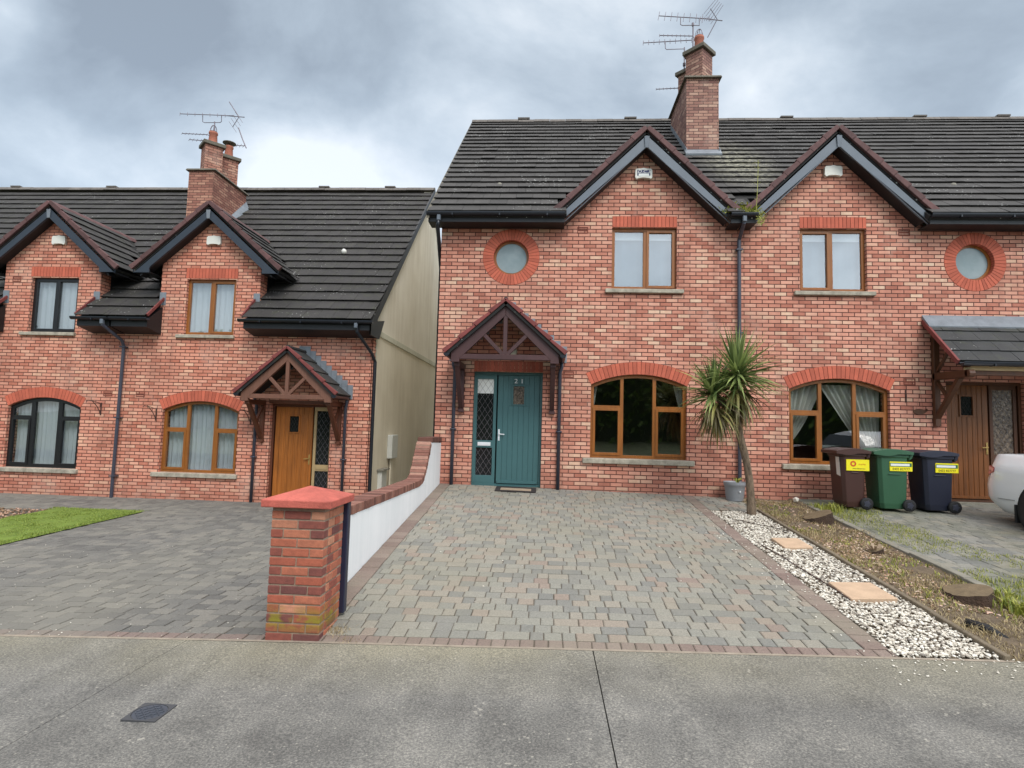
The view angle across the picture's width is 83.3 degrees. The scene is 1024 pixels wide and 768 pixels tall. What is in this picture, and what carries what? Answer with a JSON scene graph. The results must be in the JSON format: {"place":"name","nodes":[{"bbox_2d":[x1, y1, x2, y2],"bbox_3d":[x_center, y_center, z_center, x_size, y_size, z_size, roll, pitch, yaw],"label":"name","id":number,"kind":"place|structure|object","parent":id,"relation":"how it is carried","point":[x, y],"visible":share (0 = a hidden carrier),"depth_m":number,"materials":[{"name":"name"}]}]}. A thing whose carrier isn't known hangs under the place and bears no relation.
{"place":"outdoors","nodes":[
{"label":"outdoors","id":0,"kind":"place"},
{"bbox_2d":[0,507,48,518],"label":"pink gravel","id":1,"kind":"structure","parent":0,"point":[2,513],"depth_m":10.88,"materials":[{"name":"pink gravel"}]},
{"bbox_2d":[0,507,143,544],"bbox_3d":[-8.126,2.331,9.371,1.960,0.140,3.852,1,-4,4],"label":"lawn","id":2,"kind":"structure","parent":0,"point":[35,525],"depth_m":9.99,"materials":[{"name":"green plant"}]},
{"bbox_2d":[0,493,192,512],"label":"path","id":3,"kind":"structure","parent":0,"point":[27,501],"depth_m":12.14,"materials":[{"name":"grey concrete"}]},
{"bbox_2d":[0,500,272,639],"bbox_3d":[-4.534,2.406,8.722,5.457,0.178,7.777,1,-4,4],"label":"driveway","id":4,"kind":"structure","parent":0,"point":[209,565],"depth_m":6.66,"materials":[{"name":"grey stone"}]},
{"bbox_2d":[3,543,261,638],"bbox_3d":[-4.626,2.232,6.590,5.147,0.153,3.509,1,-4,4],"label":"loose grit","id":5,"kind":"object","parent":4,"relation":"on","point":[130,603],"visible":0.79,"depth_m":5.35,"materials":[{"name":"grey gravel"}]},
{"bbox_2d":[0,636,1023,767],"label":"pavement","id":6,"kind":"structure","parent":0,"point":[66,702],"depth_m":3.57,"materials":[{"name":"concrete"}]},
{"bbox_2d":[120,703,176,722],"bbox_3d":[-2.195,2.001,3.488,0.210,0.036,0.210,1,-4,4],"label":"utility cover","id":7,"kind":"object","parent":6,"relation":"on","point":[150,712],"visible":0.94,"depth_m":3.48,"materials":[{"name":"metal"}]},
{"bbox_2d":[0,634,1014,661],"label":"pavement edge haunch","id":8,"kind":"object","parent":6,"relation":"on","point":[512,647],"visible":1,"depth_m":4.55,"materials":[{"name":"grey concrete"}]},
{"bbox_2d":[593,654,616,767],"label":"pavement joint","id":9,"kind":"object","parent":6,"relation":"on","point":[605,713],"depth_m":3.51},
{"bbox_2d":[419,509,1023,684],"bbox_3d":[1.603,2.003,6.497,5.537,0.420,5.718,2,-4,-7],"label":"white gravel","id":10,"kind":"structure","parent":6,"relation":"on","point":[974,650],"depth_m":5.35,"materials":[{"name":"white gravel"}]},
{"bbox_2d":[757,509,1010,660],"bbox_3d":[3.892,2.120,6.899,0.060,0.519,5.134,1,-4,4],"label":"timber edging","id":11,"kind":"object","parent":10,"relation":"on","point":[990,648],"visible":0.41,"depth_m":5.55,"materials":[{"name":"brown wood"}]},
{"bbox_2d":[0,0,1023,238],"label":"sky","id":12,"kind":"structure","parent":0,"point":[94,93],"materials":[{"name":"grey"}]},
{"bbox_2d":[319,483,898,656],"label":"driveway","id":13,"kind":"structure","parent":0,"point":[815,639],"depth_m":5.95,"materials":[{"name":"grey stone"}]},
{"bbox_2d":[261,486,353,640],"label":"gate pier","id":14,"kind":"structure","parent":13,"relation":"on","point":[304,568],"depth_m":4.72,"materials":[{"name":"brick"}]},
{"bbox_2d":[327,623,360,642],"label":"straw tufts","id":15,"kind":"object","parent":13,"relation":"on","point":[335,628],"visible":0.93,"depth_m":4.82,"materials":[{"name":"beige plant"}]},
{"bbox_2d":[339,436,441,612],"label":"boundary wall","id":16,"kind":"structure","parent":13,"relation":"on","point":[373,521],"depth_m":7.21,"materials":[{"name":"paint"}]},
{"bbox_2d":[495,486,535,492],"bbox_3d":[0.069,1.947,10.630,0.750,0.066,0.400,1,-4,4],"label":"door mat","id":17,"kind":"object","parent":13,"relation":"on","point":[514,489],"depth_m":10.60,"materials":[{"name":"rubber"}]},
{"bbox_2d":[426,29,746,502],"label":"brick house","id":18,"kind":"structure","parent":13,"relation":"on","point":[589,292],"depth_m":11.14,"materials":[{"name":"brick"}]},
{"bbox_2d":[494,241,528,273],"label":"window","id":19,"kind":"structure","parent":18,"relation":"in","point":[511,257],"depth_m":11.39,"materials":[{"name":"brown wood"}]},
{"bbox_2d":[496,375,539,483],"bbox_3d":[0.114,0.873,11.120,0.810,2.080,0.105,1,-4,4],"label":"door","id":20,"kind":"structure","parent":18,"relation":"in","point":[518,396],"depth_m":11.12,"materials":[{"name":"teal wood"}]},
{"bbox_2d":[582,375,694,465],"bbox_3d":[2.395,0.678,11.024,2.075,1.697,0.409,1,-4,4],"label":"window","id":21,"kind":"structure","parent":18,"relation":"in","point":[595,457],"depth_m":10.94,"materials":[{"name":"brown wood"}]},
{"bbox_2d":[605,229,683,293],"bbox_3d":[2.559,-2.379,11.203,1.485,1.297,0.313,1,-4,4],"label":"window","id":22,"kind":"structure","parent":18,"relation":"in","point":[643,260],"depth_m":11.31,"materials":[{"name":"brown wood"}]},
{"bbox_2d":[643,38,691,70],"bbox_3d":[3.967,-8.440,14.715,1.258,0.916,0.133,1,-4,4],"label":"television aerial","id":23,"kind":"object","parent":18,"relation":"attached to","point":[675,41],"visible":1,"depth_m":14.71,"materials":[{"name":"metal"}]},
{"bbox_2d":[658,2,722,46],"bbox_3d":[4.551,-9.054,14.727,1.674,1.673,0.251,1,-4,4],"label":"television aerial","id":24,"kind":"object","parent":18,"relation":"on","point":[692,25],"visible":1,"depth_m":14.72,"materials":[{"name":"metal"}]},
{"bbox_2d":[718,163,767,225],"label":"gutter weeds","id":25,"kind":"object","parent":18,"relation":"on","point":[754,209],"visible":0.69,"depth_m":10.68,"materials":[{"name":"green plant"}]},
{"bbox_2d":[693,496,756,511],"bbox_3d":[3.817,2.101,10.108,1.016,0.112,1.133,1,-4,4],"label":"driveway return","id":26,"kind":"object","parent":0,"point":[721,503],"visible":0.77,"depth_m":10.03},
{"bbox_2d":[723,477,745,500],"bbox_3d":[4.031,1.894,10.425,0.394,0.420,0.394,1,-4,4],"label":"plant pot","id":27,"kind":"object","parent":26,"relation":"on","point":[735,490],"visible":0.98,"depth_m":10.29,"materials":[{"name":"grey plastic"}]},
{"bbox_2d":[712,510,995,659],"bbox_3d":[3.482,2.107,6.980,0.780,0.409,5.230,1,-4,4],"label":"gravel base","id":28,"kind":"object","parent":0,"point":[873,626],"visible":0.24,"depth_m":5.35,"materials":[{"name":"gravel"}]},
{"bbox_2d":[672,320,792,515],"bbox_3d":[3.555,0.532,9.343,2.054,3.239,1.809,1,-4,4],"label":"palm tree","id":29,"kind":"object","parent":28,"relation":"on","point":[732,412],"visible":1,"depth_m":9.27,"materials":[{"name":"green plant"}]},
{"bbox_2d":[771,538,812,550],"bbox_3d":[3.637,2.089,7.489,0.365,0.094,0.479,1,-4,4],"label":"stepping slab","id":30,"kind":"object","parent":28,"relation":"on","point":[791,544],"depth_m":7.44,"materials":[{"name":"beige stone"}]},
{"bbox_2d":[828,582,896,603],"bbox_3d":[3.488,2.085,5.745,0.455,0.100,0.489,1,-4,4],"label":"stepping slab","id":31,"kind":"object","parent":28,"relation":"on","point":[865,592],"depth_m":5.68,"materials":[{"name":"beige stone"}]},
{"bbox_2d":[741,497,1023,661],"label":"garden soil","id":32,"kind":"structure","parent":0,"point":[994,620],"depth_m":6.15,"materials":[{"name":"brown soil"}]},
{"bbox_2d":[802,510,834,524],"bbox_3d":[4.714,2.067,8.890,0.512,0.264,0.514,1,-4,4],"label":"tree stump","id":33,"kind":"object","parent":32,"relation":"on","point":[819,517],"visible":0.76,"depth_m":8.73,"materials":[{"name":"brown wood"}]},
{"bbox_2d":[704,115,1023,505],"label":"brick house","id":34,"kind":"structure","parent":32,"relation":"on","point":[882,264],"depth_m":10.79,"materials":[{"name":"brick"}]},
{"bbox_2d":[782,379,887,470],"bbox_3d":[6.066,0.759,10.783,2.085,1.697,0.384,1,-4,4],"label":"window","id":35,"kind":"structure","parent":34,"relation":"in","point":[857,407],"depth_m":10.84,"materials":[{"name":"brown wood"}]},
{"bbox_2d":[794,230,875,295],"bbox_3d":[6.086,-2.300,10.984,1.475,1.297,0.313,1,-4,4],"label":"window","id":36,"kind":"structure","parent":34,"relation":"in","point":[832,263],"depth_m":11.08,"materials":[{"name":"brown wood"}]},
{"bbox_2d":[913,391,927,413],"bbox_3d":[7.506,0.330,10.587,0.264,0.460,0.035,1,-4,4],"label":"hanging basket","id":37,"kind":"object","parent":34,"relation":"attached to","point":[918,411],"visible":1,"depth_m":10.57,"materials":[{"name":"brown wood"}]},
{"bbox_2d":[946,385,989,498],"bbox_3d":[8.391,1.057,10.605,0.740,2.080,0.105,1,-4,4],"label":"door","id":38,"kind":"structure","parent":34,"relation":"in","point":[967,415],"depth_m":10.61,"materials":[{"name":"brown wood"}]},
{"bbox_2d":[956,245,990,279],"bbox_3d":[8.641,-2.267,10.860,0.694,0.694,0.060,1,-4,4],"label":"window","id":39,"kind":"structure","parent":34,"relation":"in","point":[972,262],"depth_m":10.85,"materials":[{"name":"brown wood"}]},
{"bbox_2d":[866,543,884,554],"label":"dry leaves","id":40,"kind":"object","parent":32,"relation":"on","point":[874,549],"visible":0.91,"depth_m":7.15,"materials":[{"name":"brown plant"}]},
{"bbox_2d":[743,499,1023,622],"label":"bark and stone chips","id":41,"kind":"object","parent":32,"relation":"on","point":[907,584],"visible":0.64,"depth_m":6.87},
{"bbox_2d":[757,502,1023,623],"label":"leafy weeds","id":42,"kind":"object","parent":32,"relation":"on","point":[1016,608],"visible":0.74,"depth_m":5.77,"materials":[{"name":"green plant"}]},
{"bbox_2d":[807,506,1023,606],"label":"edging kerb","id":43,"kind":"structure","parent":32,"relation":"on","point":[952,571],"depth_m":6.92,"materials":[{"name":"concrete"}]},
{"bbox_2d":[941,583,996,607],"bbox_3d":[4.468,2.058,5.609,0.477,0.182,0.511,1,-4,4],"label":"tree stump","id":44,"kind":"object","parent":32,"relation":"on","point":[981,595],"visible":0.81,"depth_m":5.52,"materials":[{"name":"brown wood"}]},
{"bbox_2d":[964,618,1009,638],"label":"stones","id":45,"kind":"object","parent":32,"relation":"on","point":[988,627],"visible":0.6,"depth_m":4.86,"materials":[{"name":"stone"}]},
{"bbox_2d":[799,499,1023,600],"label":"driveway","id":46,"kind":"structure","parent":0,"point":[997,530],"depth_m":8.09,"materials":[{"name":"grey concrete"}]},
{"bbox_2d":[821,447,872,509],"bbox_3d":[5.732,1.599,9.863,0.591,1.014,0.579,1,-4,4],"label":"wheelie bin","id":47,"kind":"object","parent":46,"relation":"on","point":[849,467],"visible":0.99,"depth_m":9.64,"materials":[{"name":"brown plastic"}]},
{"bbox_2d":[863,448,915,511],"bbox_3d":[6.361,1.614,9.829,0.671,1.024,0.629,1,-4,4],"label":"wheelie bin","id":48,"kind":"object","parent":46,"relation":"on","point":[886,479],"visible":0.98,"depth_m":9.58,"materials":[{"name":"green plastic"}]},
{"bbox_2d":[809,504,1023,599],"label":"paving weeds","id":49,"kind":"object","parent":46,"relation":"on","point":[918,540],"visible":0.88,"depth_m":7.64,"materials":[{"name":"green plant"}]},
{"bbox_2d":[906,449,961,513],"bbox_3d":[7.085,1.635,9.784,0.661,1.024,0.629,1,-4,4],"label":"wheelie bin","id":50,"kind":"object","parent":46,"relation":"on","point":[930,480],"visible":0.95,"depth_m":9.54,"materials":[{"name":"blue plastic"}]},
{"bbox_2d":[987,454,1023,526],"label":"parked car","id":51,"kind":"object","parent":46,"relation":"on","point":[1005,484],"visible":1,"depth_m":8.69,"materials":[{"name":"white paint"}]},
{"label":"ground","id":52,"kind":"structure","parent":0,"visible":0},
{"bbox_2d":[0,185,94,238],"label":"terraced house","id":53,"kind":"structure","parent":52,"relation":"on","point":[18,204],"depth_m":18.90,"materials":[{"name":"tile"}]},
{"bbox_2d":[0,186,260,496],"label":"brick house","id":54,"kind":"structure","parent":52,"relation":"on","point":[69,279],"depth_m":13.28,"materials":[{"name":"brick"}]},
{"bbox_2d":[0,398,80,473],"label":"window","id":55,"kind":"structure","parent":54,"relation":"in","point":[48,428],"depth_m":13.28,"materials":[{"name":"black glass"}]},
{"bbox_2d":[18,278,78,335],"bbox_3d":[-10.664,-1.787,13.404,1.340,1.357,0.295,1,-4,4],"label":"window","id":56,"kind":"structure","parent":54,"relation":"in","point":[55,300],"depth_m":13.49,"materials":[{"name":"black glass"}]},
{"bbox_2d":[86,400,101,414],"bbox_3d":[-9.368,0.527,12.904,0.027,0.327,0.340,0,-5,20],"label":"hanging bracket","id":57,"kind":"object","parent":54,"relation":"attached to","point":[100,410],"visible":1,"depth_m":13.02,"materials":[{"name":"metal"}]},
{"bbox_2d":[99,125,438,502],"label":"brick house","id":58,"kind":"structure","parent":52,"relation":"on","point":[299,324],"depth_m":13.07,"materials":[{"name":"brick"}]},
{"bbox_2d":[143,405,156,420],"bbox_3d":[-8.064,0.646,12.816,0.027,0.327,0.340,0,-5,20],"label":"hanging bracket","id":59,"kind":"object","parent":58,"relation":"attached to","point":[155,415],"visible":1,"depth_m":12.94,"materials":[{"name":"metal"}]},
{"bbox_2d":[150,402,238,478],"bbox_3d":[-7.035,1.243,12.977,1.970,1.697,0.349,1,-4,4],"label":"window","id":60,"kind":"structure","parent":58,"relation":"in","point":[203,435],"depth_m":13.08,"materials":[{"name":"brown wood"}]},
{"bbox_2d":[175,280,236,338],"bbox_3d":[-6.914,-1.704,13.171,1.355,1.357,0.295,1,-4,4],"label":"window","id":61,"kind":"structure","parent":58,"relation":"in","point":[211,303],"depth_m":13.26,"materials":[{"name":"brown wood"}]},
{"bbox_2d":[180,102,244,130],"bbox_3d":[-8.990,-7.239,17.113,2.064,2.387,0.175,1,-4,4],"label":"television aerial","id":62,"kind":"object","parent":58,"relation":"attached to","point":[217,115],"visible":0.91,"depth_m":17.13,"materials":[{"name":"metal"}]},
{"bbox_2d":[181,132,208,141],"bbox_3d":[-9.352,-7.346,17.143,0.999,0.327,0.083,1,-4,4],"label":"television aerial","id":63,"kind":"object","parent":62,"relation":"attached to","point":[196,134],"visible":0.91,"depth_m":17.14,"materials":[{"name":"metal"}]},
{"bbox_2d":[236,127,246,147],"bbox_3d":[-8.485,-7.610,17.815,0.616,0.666,0.089,1,-4,4],"label":"television aerial","id":64,"kind":"object","parent":58,"relation":"attached to","point":[242,139],"visible":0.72,"depth_m":17.78,"materials":[{"name":"metal"}]},
{"bbox_2d":[272,406,314,495],"bbox_3d":[-4.886,1.549,12.827,0.850,2.080,0.105,1,-4,4],"label":"door","id":65,"kind":"structure","parent":58,"relation":"in","point":[294,425],"depth_m":12.84,"materials":[{"name":"brown wood"}]},
{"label":"far right driveway","id":66,"kind":"structure","parent":0,"visible":0},
{"bbox_2d":[889,114,1023,188],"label":"terraced house","id":67,"kind":"structure","parent":66,"relation":"on","point":[995,144],"depth_m":14.37,"materials":[{"name":"tile"}]}
]}

